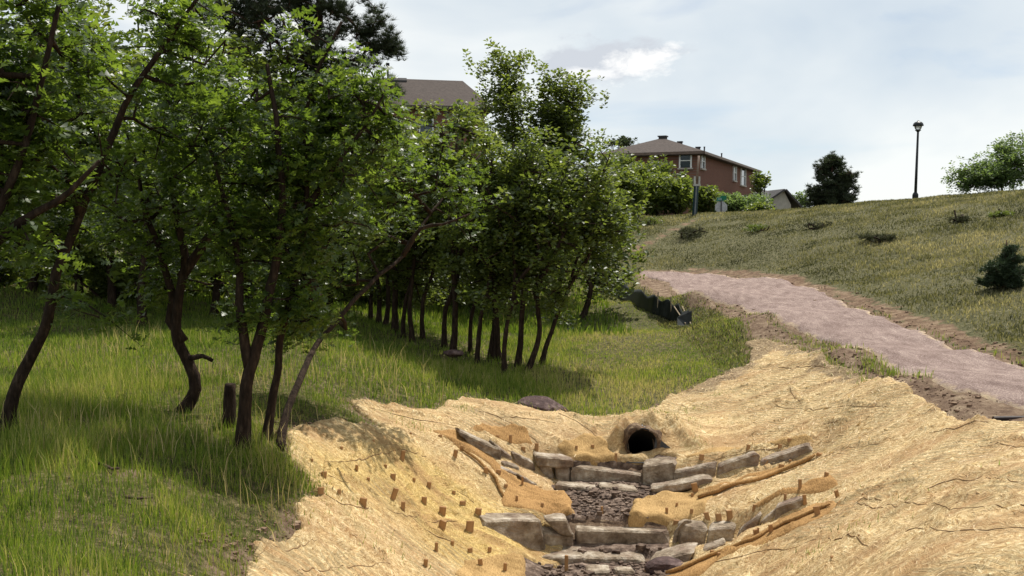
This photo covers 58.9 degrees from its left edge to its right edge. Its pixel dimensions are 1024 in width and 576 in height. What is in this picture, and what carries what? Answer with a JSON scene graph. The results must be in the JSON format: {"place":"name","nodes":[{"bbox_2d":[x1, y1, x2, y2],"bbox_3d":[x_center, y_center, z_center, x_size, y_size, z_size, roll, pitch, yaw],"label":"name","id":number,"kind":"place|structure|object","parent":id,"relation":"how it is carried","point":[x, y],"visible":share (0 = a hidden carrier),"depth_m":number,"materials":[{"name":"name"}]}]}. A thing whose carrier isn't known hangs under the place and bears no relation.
{"place":"outdoors","nodes":[
{"label":"outdoors","id":0,"kind":"place"},
{"bbox_2d":[0,172,1023,575],"bbox_3d":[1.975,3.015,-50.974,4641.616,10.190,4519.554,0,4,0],"label":"ground","id":1,"kind":"structure","parent":0,"point":[758,328],"depth_m":17.68,"materials":[{"name":"plant"}]},
{"bbox_2d":[0,249,51,287],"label":"bush","id":2,"kind":"object","parent":1,"relation":"on","point":[5,274],"visible":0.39,"depth_m":20.90,"materials":[{"name":"green plant"}]},
{"bbox_2d":[1,21,105,291],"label":"oak tree","id":3,"kind":"object","parent":1,"relation":"on","point":[32,286],"visible":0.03,"depth_m":20.58,"materials":[{"name":"green plant"}]},
{"bbox_2d":[0,0,133,283],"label":"oak tree","id":4,"kind":"object","parent":1,"relation":"on","point":[22,138],"visible":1,"depth_m":6.55,"materials":[{"name":"green plant"}]},
{"bbox_2d":[25,0,121,261],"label":"oak tree","id":5,"kind":"object","parent":1,"relation":"on","point":[107,4],"visible":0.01,"depth_m":26.23,"materials":[{"name":"green plant"}]},
{"bbox_2d":[9,35,158,298],"bbox_3d":[-9.923,-2.622,20.320,4.385,5.930,3.086,3,5,35],"label":"oak tree","id":6,"kind":"object","parent":1,"relation":"on","point":[78,276],"visible":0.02,"depth_m":20.28,"materials":[{"name":"green plant"}]},
{"bbox_2d":[7,7,176,307],"bbox_3d":[-9.122,-2.816,19.974,3.958,6.630,4.184,0,4,0],"label":"oak tree","id":7,"kind":"object","parent":1,"relation":"on","point":[111,294],"visible":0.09,"depth_m":19.46,"materials":[{"name":"green plant"}]},
{"bbox_2d":[64,245,158,299],"bbox_3d":[-9.142,-0.280,21.127,2.290,1.476,2.177,-1,5,-18],"label":"bush","id":8,"kind":"object","parent":1,"relation":"on","point":[96,275],"visible":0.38,"depth_m":20.45,"materials":[{"name":"green plant"}]},
{"bbox_2d":[0,0,251,434],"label":"oak tree","id":9,"kind":"object","parent":1,"relation":"on","point":[185,13],"visible":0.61,"depth_m":8.45,"materials":[{"name":"green plant"}]},
{"bbox_2d":[97,0,182,255],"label":"oak tree","id":10,"kind":"object","parent":1,"relation":"on","point":[135,62],"visible":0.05,"depth_m":26.28,"materials":[{"name":"green plant"}]},
{"bbox_2d":[75,99,231,327],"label":"oak tree","id":11,"kind":"object","parent":1,"relation":"on","point":[115,271],"visible":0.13,"depth_m":18.43,"materials":[{"name":"green plant"}]},
{"bbox_2d":[127,260,213,298],"bbox_3d":[-8.972,-0.416,23.965,3.120,1.596,2.003,2,5,29],"label":"bush","id":12,"kind":"object","parent":1,"relation":"on","point":[205,289],"visible":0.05,"depth_m":23.30,"materials":[{"name":"green plant"}]},
{"bbox_2d":[61,33,289,412],"bbox_3d":[-3.887,-0.643,10.537,2.345,4.292,2.408,4,6,43],"label":"oak tree","id":13,"kind":"object","parent":1,"relation":"on","point":[168,277],"visible":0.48,"depth_m":10.21,"materials":[{"name":"green plant"}]},
{"bbox_2d":[188,354,212,361],"bbox_3d":[-3.516,0.789,10.261,0.319,0.094,0.070,1,5,15],"label":"broken stub","id":14,"kind":"object","parent":13,"relation":"attached to","point":[197,357],"visible":1,"depth_m":10.24,"materials":[{"name":"brown wood"}]},
{"bbox_2d":[110,0,264,244],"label":"oak tree","id":15,"kind":"object","parent":1,"relation":"on","point":[193,57],"visible":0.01,"depth_m":28.98,"materials":[{"name":"green plant"}]},
{"bbox_2d":[0,360,379,575],"bbox_3d":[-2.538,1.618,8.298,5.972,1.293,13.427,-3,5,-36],"label":"meadow grass","id":16,"kind":"structure","parent":1,"relation":"on","point":[78,442],"depth_m":7.61,"materials":[{"name":"plant"}]},
{"bbox_2d":[138,0,292,314],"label":"oak tree","id":17,"kind":"object","parent":1,"relation":"on","point":[256,65],"visible":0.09,"depth_m":20.27,"materials":[{"name":"green plant"}]},
{"bbox_2d":[222,383,235,427],"bbox_3d":[-3.010,1.271,9.641,0.154,0.515,0.152,0,4,0],"label":"tree stump","id":18,"kind":"object","parent":1,"relation":"on","point":[229,404],"visible":0.78,"depth_m":9.59,"materials":[{"name":"brown wood"}]},
{"bbox_2d":[198,258,262,296],"bbox_3d":[-7.864,-0.196,25.036,2.212,1.554,2.811,0,4,0],"label":"bush","id":19,"kind":"object","parent":1,"relation":"on","point":[225,283],"visible":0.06,"depth_m":24.15,"materials":[{"name":"green plant"}]},
{"bbox_2d":[180,15,289,242],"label":"oak tree","id":20,"kind":"object","parent":1,"relation":"on","point":[254,77],"visible":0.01,"depth_m":29.27,"materials":[{"name":"green plant"}]},
{"bbox_2d":[196,45,299,302],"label":"oak tree","id":21,"kind":"object","parent":1,"relation":"on","point":[253,99],"visible":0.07,"depth_m":22.85,"materials":[{"name":"green plant"}]},
{"bbox_2d":[148,64,357,449],"bbox_3d":[-2.603,-0.284,9.242,2.111,3.853,1.634,0,4,0],"label":"oak tree","id":22,"kind":"object","parent":1,"relation":"on","point":[283,228],"visible":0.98,"depth_m":8.97,"materials":[{"name":"green plant"}]},
{"bbox_2d":[0,321,573,540],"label":"seed grass","id":23,"kind":"structure","parent":1,"relation":"on","point":[293,363],"depth_m":9.75,"materials":[{"name":"plant"}]},
{"bbox_2d":[251,259,325,300],"bbox_3d":[-6.339,-0.196,25.870,2.515,1.686,2.379,-1,5,-17],"label":"bush","id":24,"kind":"object","parent":1,"relation":"on","point":[263,282],"visible":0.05,"depth_m":25.13,"materials":[{"name":"green plant"}]},
{"bbox_2d":[192,0,409,306],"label":"pine tree","id":25,"kind":"object","parent":1,"relation":"on","point":[253,15],"visible":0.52,"depth_m":22.22,"materials":[{"name":"green plant"}]},
{"bbox_2d":[235,38,379,297],"bbox_3d":[-5.223,-2.855,22.798,3.668,6.835,4.339,-1,5,-17],"label":"oak tree","id":26,"kind":"object","parent":1,"relation":"on","point":[284,72],"visible":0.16,"depth_m":21.83,"materials":[{"name":"green plant"}]},
{"bbox_2d":[3,200,634,335],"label":"slope grass","id":27,"kind":"structure","parent":1,"relation":"on","point":[602,327],"depth_m":24.77,"materials":[{"name":"plant"}]},
{"bbox_2d":[233,4,427,440],"bbox_3d":[-1.887,-0.614,9.441,2.049,4.454,1.699,0,4,0],"label":"oak tree","id":28,"kind":"object","parent":1,"relation":"on","point":[328,95],"visible":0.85,"depth_m":9.20,"materials":[{"name":"green plant"}]},
{"bbox_2d":[318,253,381,303],"bbox_3d":[-4.831,-0.286,26.089,2.462,1.834,2.339,0,4,0],"label":"bush","id":29,"kind":"object","parent":1,"relation":"on","point":[361,298],"visible":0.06,"depth_m":25.87,"materials":[{"name":"green plant"}]},
{"bbox_2d":[281,59,421,312],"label":"oak tree","id":30,"kind":"object","parent":1,"relation":"on","point":[341,259],"visible":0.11,"depth_m":21.35,"materials":[{"name":"green plant"}]},
{"bbox_2d":[323,205,431,318],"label":"oak tree","id":31,"kind":"object","parent":1,"relation":"on","point":[371,289],"visible":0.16,"depth_m":21.65,"materials":[{"name":"green plant"}]},
{"bbox_2d":[267,63,491,187],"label":"roofed house","id":32,"kind":"structure","parent":1,"relation":"on","point":[449,92],"depth_m":61.96,"materials":[{"name":"brick"}]},
{"bbox_2d":[263,97,501,450],"bbox_3d":[-1.452,-0.487,11.368,3.365,4.112,3.671,-2,5,-19],"label":"oak tree","id":33,"kind":"object","parent":1,"relation":"on","point":[453,180],"visible":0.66,"depth_m":11.89,"materials":[{"name":"green plant"}]},
{"bbox_2d":[339,159,442,323],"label":"oak tree","id":34,"kind":"object","parent":1,"relation":"on","point":[379,312],"visible":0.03,"depth_m":21.38,"materials":[{"name":"green plant"}]},
{"bbox_2d":[351,150,438,332],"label":"oak tree","id":35,"kind":"object","parent":1,"relation":"on","point":[394,323],"visible":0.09,"depth_m":20.27,"materials":[{"name":"green plant"}]},
{"bbox_2d":[361,278,432,304],"bbox_3d":[-3.518,-0.141,26.858,2.368,1.620,1.861,0,4,0],"label":"bush","id":36,"kind":"object","parent":1,"relation":"on","point":[402,295],"visible":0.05,"depth_m":26.62,"materials":[{"name":"green plant"}]},
{"bbox_2d":[351,120,443,326],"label":"oak tree","id":37,"kind":"object","parent":1,"relation":"on","point":[387,308],"visible":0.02,"depth_m":21.05,"materials":[{"name":"green plant"}]},
{"bbox_2d":[345,126,465,341],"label":"oak tree","id":38,"kind":"object","parent":1,"relation":"on","point":[410,319],"visible":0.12,"depth_m":19.17,"materials":[{"name":"green plant"}]},
{"bbox_2d":[351,153,464,337],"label":"oak tree","id":39,"kind":"object","parent":1,"relation":"on","point":[423,272],"visible":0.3,"depth_m":19.77,"materials":[{"name":"green plant"}]},
{"bbox_2d":[344,97,498,339],"bbox_3d":[-1.807,-1.465,19.394,2.555,5.302,3.608,3,5,37],"label":"oak tree","id":40,"kind":"object","parent":1,"relation":"on","point":[386,252],"visible":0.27,"depth_m":19.28,"materials":[{"name":"green plant"}]},
{"bbox_2d":[396,150,482,347],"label":"oak tree","id":41,"kind":"object","parent":1,"relation":"on","point":[444,324],"visible":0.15,"depth_m":19.05,"materials":[{"name":"green plant"}]},
{"bbox_2d":[395,99,505,357],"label":"oak tree","id":42,"kind":"object","parent":1,"relation":"on","point":[465,118],"visible":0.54,"depth_m":18.03,"materials":[{"name":"green plant"}]},
{"bbox_2d":[443,349,463,356],"bbox_3d":[-1.098,1.225,17.053,0.385,0.158,0.294,0,4,0],"label":"boulder","id":43,"kind":"object","parent":1,"relation":"on","point":[453,353],"visible":1,"depth_m":16.96,"materials":[{"name":"stone"}]},
{"bbox_2d":[434,268,480,306],"bbox_3d":[-1.620,-0.109,27.994,1.944,1.688,2.729,0,4,0],"label":"bush","id":44,"kind":"object","parent":1,"relation":"on","point":[462,294],"visible":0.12,"depth_m":27.52,"materials":[{"name":"green plant"}]},
{"bbox_2d":[429,149,526,360],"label":"oak tree","id":45,"kind":"object","parent":1,"relation":"on","point":[497,349],"visible":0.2,"depth_m":18.03,"materials":[{"name":"green plant"}]},
{"bbox_2d":[430,160,537,358],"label":"oak tree","id":46,"kind":"object","parent":1,"relation":"on","point":[491,342],"visible":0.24,"depth_m":17.93,"materials":[{"name":"green plant"}]},
{"bbox_2d":[424,138,549,353],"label":"oak tree","id":47,"kind":"object","parent":1,"relation":"on","point":[470,347],"visible":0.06,"depth_m":18.81,"materials":[{"name":"green plant"}]},
{"bbox_2d":[447,123,553,363],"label":"oak tree","id":48,"kind":"object","parent":1,"relation":"on","point":[491,212],"visible":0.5,"depth_m":17.28,"materials":[{"name":"green plant"}]},
{"bbox_2d":[448,159,577,312],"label":"oak tree","id":49,"kind":"object","parent":1,"relation":"on","point":[516,291],"depth_m":25.07,"materials":[{"name":"green plant"}]},
{"bbox_2d":[454,135,595,374],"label":"oak tree","id":50,"kind":"object","parent":1,"relation":"on","point":[517,198],"visible":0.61,"depth_m":16.82,"materials":[{"name":"green plant"}]},
{"bbox_2d":[462,37,621,195],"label":"oak tree","id":51,"kind":"object","parent":1,"relation":"on","point":[567,113],"visible":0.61,"depth_m":29.20,"materials":[{"name":"green plant"}]},
{"bbox_2d":[516,395,568,411],"bbox_3d":[0.503,1.935,14.732,0.873,0.336,0.491,11,4,-1],"label":"boulder","id":52,"kind":"object","parent":1,"relation":"on","point":[543,403],"visible":0.55,"depth_m":14.61,"materials":[{"name":"stone"}]},
{"bbox_2d":[477,124,611,366],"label":"oak tree","id":53,"kind":"object","parent":1,"relation":"on","point":[519,349],"visible":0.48,"depth_m":17.02,"materials":[{"name":"green plant"}]},
{"bbox_2d":[505,111,626,303],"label":"oak tree","id":54,"kind":"object","parent":1,"relation":"on","point":[582,157],"visible":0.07,"depth_m":29.00,"materials":[{"name":"green plant"}]},
{"bbox_2d":[511,135,626,370],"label":"oak tree","id":55,"kind":"object","parent":1,"relation":"on","point":[575,213],"visible":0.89,"depth_m":16.69,"materials":[{"name":"green plant"}]},
{"bbox_2d":[529,162,651,364],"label":"oak tree","id":56,"kind":"object","parent":1,"relation":"on","point":[594,260],"visible":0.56,"depth_m":17.58,"materials":[{"name":"green plant"}]},
{"bbox_2d":[188,277,1023,575],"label":"earth clods","id":57,"kind":"object","parent":1,"relation":"on","point":[265,529],"visible":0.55,"depth_m":11.44,"materials":[{"name":"soil"}]},
{"bbox_2d":[524,454,692,575],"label":"channel bed","id":58,"kind":"object","parent":1,"relation":"on","point":[532,568],"visible":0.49,"depth_m":11.53,"materials":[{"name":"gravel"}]},
{"bbox_2d":[542,542,697,575],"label":"stone step","id":59,"kind":"object","parent":58,"relation":"on","point":[668,558],"visible":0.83,"depth_m":10.97,"materials":[{"name":"stone"}]},
{"bbox_2d":[561,183,655,319],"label":"oak tree","id":60,"kind":"object","parent":1,"relation":"on","point":[592,284],"visible":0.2,"depth_m":25.88,"materials":[{"name":"green plant"}]},
{"bbox_2d":[605,135,637,149],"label":"tree","id":61,"kind":"object","parent":1,"relation":"on","point":[626,141],"visible":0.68,"depth_m":68.98,"materials":[{"name":"green plant"}]},
{"bbox_2d":[602,155,652,222],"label":"bush","id":62,"kind":"object","parent":1,"relation":"on","point":[637,190],"visible":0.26,"depth_m":44.92,"materials":[{"name":"green plant"}]},
{"bbox_2d":[455,427,812,492],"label":"stone check dam","id":63,"kind":"structure","parent":1,"relation":"on","point":[659,474],"depth_m":12.81,"materials":[{"name":"stone"}]},
{"bbox_2d":[470,423,533,445],"bbox_3d":[-0.150,2.386,13.261,1.276,0.885,0.634,-1,5,-15],"label":"coir mat","id":64,"kind":"object","parent":63,"relation":"on","point":[520,434],"visible":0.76,"depth_m":13.23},
{"bbox_2d":[686,434,812,457],"bbox_3d":[3.365,2.435,13.097,2.118,0.811,0.722,1,5,15],"label":"coir mat","id":65,"kind":"object","parent":63,"relation":"on","point":[799,440],"visible":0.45,"depth_m":12.84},
{"bbox_2d":[246,339,1023,575],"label":"straw erosion blanket","id":66,"kind":"object","parent":1,"relation":"on","point":[992,522],"visible":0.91,"depth_m":10.51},
{"bbox_2d":[455,553,525,575],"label":"coir mat","id":67,"kind":"object","parent":66,"relation":"on","point":[493,565],"visible":0.91,"depth_m":10.08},
{"bbox_2d":[433,429,572,515],"bbox_3d":[-0.193,2.665,12.138,2.175,1.329,1.475,0,4,0],"label":"coir mat","id":68,"kind":"object","parent":66,"relation":"on","point":[559,502],"visible":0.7,"depth_m":12.14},
{"bbox_2d":[461,448,503,495],"bbox_3d":[-0.348,2.444,12.151,0.813,0.496,0.167,4,6,44],"label":"coir roll","id":69,"kind":"object","parent":68,"relation":"on","point":[494,476],"visible":1,"depth_m":12.18,"materials":[{"name":"wicker"}]},
{"bbox_2d":[558,433,614,465],"bbox_3d":[1.102,2.607,13.496,1.150,0.807,0.775,0,4,0],"label":"coir mat","id":70,"kind":"object","parent":66,"relation":"on","point":[600,451],"visible":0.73,"depth_m":13.38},
{"bbox_2d":[178,376,1023,575],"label":"loose straw","id":71,"kind":"object","parent":66,"relation":"on","point":[960,445],"visible":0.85,"depth_m":9.89,"materials":[{"name":"plant"}]},
{"bbox_2d":[224,392,999,569],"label":"sprouting weeds","id":72,"kind":"object","parent":66,"relation":"on","point":[298,475],"visible":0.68,"depth_m":9.02,"materials":[{"name":"green plant"}]},
{"bbox_2d":[623,422,669,462],"bbox_3d":[2.051,2.572,14.012,0.823,1.211,1.690,0,4,0],"label":"culvert pipe","id":73,"kind":"object","parent":66,"relation":"in","point":[638,437],"visible":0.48,"depth_m":13.54,"materials":[{"name":"concrete"}]},
{"bbox_2d":[628,488,713,527],"bbox_3d":[2.104,3.058,11.906,1.425,0.693,1.100,0,4,0],"label":"coir mat","id":74,"kind":"object","parent":66,"relation":"on","point":[652,507],"visible":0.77,"depth_m":11.72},
{"bbox_2d":[429,339,937,541],"bbox_3d":[2.367,1.990,15.272,6.790,1.829,8.198,0,4,0],"label":"loose straw","id":75,"kind":"object","parent":66,"relation":"on","point":[783,357],"visible":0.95,"depth_m":13.54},
{"bbox_2d":[666,500,840,575],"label":"coir mat","id":76,"kind":"object","parent":66,"relation":"on","point":[700,568],"visible":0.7,"depth_m":9.57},
{"bbox_2d":[665,503,830,573],"bbox_3d":[2.514,2.704,9.724,1.702,0.917,0.242,1,4,8],"label":"coir roll","id":77,"kind":"object","parent":76,"relation":"on","point":[747,540],"visible":0.88,"depth_m":9.70,"materials":[{"name":"wicker"}]},
{"bbox_2d":[697,454,815,498],"bbox_3d":[3.259,2.508,12.177,1.670,0.530,0.234,-1,4,-12],"label":"coir roll","id":78,"kind":"object","parent":66,"relation":"on","point":[755,479],"visible":1,"depth_m":12.13,"materials":[{"name":"wicker"}]},
{"bbox_2d":[700,452,821,490],"bbox_3d":[3.337,2.650,12.322,1.979,0.862,0.652,-1,4,-7],"label":"coir mat","id":79,"kind":"object","parent":66,"relation":"on","point":[709,488],"visible":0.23,"depth_m":12.40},
{"bbox_2d":[751,475,837,507],"bbox_3d":[3.369,2.721,10.951,1.348,0.942,0.649,1,5,16],"label":"coir mat","id":80,"kind":"object","parent":66,"relation":"on","point":[817,485],"visible":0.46,"depth_m":10.87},
{"bbox_2d":[479,496,803,550],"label":"stone check dam","id":81,"kind":"structure","parent":1,"relation":"on","point":[528,530],"depth_m":11.24,"materials":[{"name":"stone"}]},
{"bbox_2d":[599,151,689,215],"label":"bush","id":82,"kind":"object","parent":1,"relation":"on","point":[661,180],"visible":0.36,"depth_m":50.08,"materials":[{"name":"green plant"}]},
{"bbox_2d":[603,280,691,324],"bbox_3d":[3.982,0.372,27.287,0.668,0.900,8.284,-1,4,-9],"label":"silt fence","id":83,"kind":"object","parent":1,"relation":"on","point":[666,309],"visible":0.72,"depth_m":25.61,"materials":[{"name":"fabric"}]},
{"bbox_2d":[636,216,664,225],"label":"shrub","id":84,"kind":"object","parent":1,"relation":"on","point":[649,220],"visible":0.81,"depth_m":44.49,"materials":[{"name":"green plant"}]},
{"bbox_2d":[657,167,693,214],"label":"bush","id":85,"kind":"object","parent":1,"relation":"on","point":[681,193],"visible":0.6,"depth_m":50.40,"materials":[{"name":"green plant"}]},
{"bbox_2d":[596,135,760,214],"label":"brick house","id":86,"kind":"structure","parent":1,"relation":"on","point":[724,175],"depth_m":61.97,"materials":[{"name":"brick"}]},
{"bbox_2d":[677,155,692,169],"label":"window","id":87,"kind":"structure","parent":86,"relation":"in","point":[684,160],"depth_m":59.84,"materials":[{"name":"white paint"}]},
{"bbox_2d":[673,226,707,239],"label":"shrub","id":88,"kind":"object","parent":1,"relation":"on","point":[689,231],"visible":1,"depth_m":40.28,"materials":[{"name":"green plant"}]},
{"bbox_2d":[692,156,700,215],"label":"banded post","id":89,"kind":"object","parent":1,"relation":"on","point":[696,184],"visible":0.79,"depth_m":46.67,"materials":[{"name":"metal"}]},
{"bbox_2d":[689,185,722,212],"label":"bush","id":90,"kind":"object","parent":1,"relation":"on","point":[709,193],"visible":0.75,"depth_m":55.57,"materials":[{"name":"green plant"}]},
{"bbox_2d":[715,196,726,211],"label":"street sign","id":91,"kind":"object","parent":1,"relation":"on","point":[721,205],"visible":0.84,"depth_m":52.78,"materials":[{"name":"metal"}]},
{"bbox_2d":[708,191,773,212],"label":"bush","id":92,"kind":"object","parent":1,"relation":"on","point":[736,201],"visible":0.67,"depth_m":54.05,"materials":[{"name":"green plant"}]},
{"bbox_2d":[742,223,769,231],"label":"shrub","id":93,"kind":"object","parent":1,"relation":"on","point":[754,227],"visible":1,"depth_m":38.16,"materials":[{"name":"green plant"}]},
{"bbox_2d":[748,169,771,197],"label":"bush","id":94,"kind":"object","parent":1,"relation":"on","point":[760,181],"visible":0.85,"depth_m":69.42,"materials":[{"name":"green plant"}]},
{"bbox_2d":[743,201,776,210],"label":"bush","id":95,"kind":"object","parent":1,"relation":"on","point":[760,206],"visible":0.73,"depth_m":49.21,"materials":[{"name":"green plant"}]},
{"bbox_2d":[755,189,801,208],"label":"white house","id":96,"kind":"structure","parent":1,"relation":"on","point":[784,198],"depth_m":83.65,"materials":[{"name":"paint"}]},
{"bbox_2d":[567,189,1023,378],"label":"hillside grass","id":97,"kind":"structure","parent":1,"relation":"on","point":[832,208],"depth_m":29.53,"materials":[{"name":"plant"}]},
{"bbox_2d":[793,190,806,206],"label":"bush","id":98,"kind":"object","parent":1,"relation":"on","point":[799,195],"visible":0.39,"depth_m":88.97,"materials":[{"name":"green plant"}]},
{"bbox_2d":[802,220,832,228],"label":"shrub","id":99,"kind":"object","parent":1,"relation":"on","point":[818,226],"visible":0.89,"depth_m":36.38,"materials":[{"name":"green plant"}]},
{"bbox_2d":[802,151,862,207],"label":"pine tree","id":100,"kind":"object","parent":1,"relation":"on","point":[837,185],"visible":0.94,"depth_m":57.20,"materials":[{"name":"green plant"}]},
{"bbox_2d":[857,231,901,242],"bbox_3d":[12.460,-1.675,30.857,1.315,0.557,1.413,0,4,0],"label":"shrub","id":101,"kind":"object","parent":1,"relation":"on","point":[878,237],"visible":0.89,"depth_m":30.64,"materials":[{"name":"green plant"}]},
{"bbox_2d":[912,120,923,198],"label":"street lamp","id":102,"kind":"object","parent":1,"relation":"on","point":[918,125],"visible":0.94,"depth_m":50.54,"materials":[{"name":"black metal"}]},
{"bbox_2d":[944,210,971,222],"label":"shrub","id":103,"kind":"object","parent":1,"relation":"on","point":[961,218],"visible":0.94,"depth_m":31.07,"materials":[{"name":"green plant"}]},
{"bbox_2d":[939,130,1023,194],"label":"young tree","id":104,"kind":"object","parent":1,"relation":"on","point":[1006,168],"visible":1,"depth_m":41.30,"materials":[{"name":"green plant"}]},
{"bbox_2d":[973,240,1023,287],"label":"spruce tree","id":105,"kind":"object","parent":1,"relation":"on","point":[1004,270],"visible":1,"depth_m":19.78,"materials":[{"name":"plant"}]},
{"bbox_2d":[987,208,1015,217],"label":"shrub","id":106,"kind":"object","parent":1,"relation":"on","point":[999,212],"visible":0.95,"depth_m":30.88,"materials":[{"name":"green plant"}]},
{"bbox_2d":[992,416,1023,420],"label":"steel bar","id":107,"kind":"object","parent":1,"relation":"on","point":[1003,418],"visible":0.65,"depth_m":10.31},
{"bbox_2d":[0,277,1023,419],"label":"meadow grass","id":108,"kind":"structure","parent":0,"point":[474,380],"depth_m":16.71,"materials":[{"name":"plant"}]},
{"bbox_2d":[0,0,1023,426],"label":"sky","id":109,"kind":"structure","parent":0,"point":[774,86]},
{"bbox_2d":[640,271,1023,408],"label":"gravel path","id":110,"kind":"structure","parent":0,"point":[824,316],"depth_m":18.18,"materials":[{"name":"gravel"}]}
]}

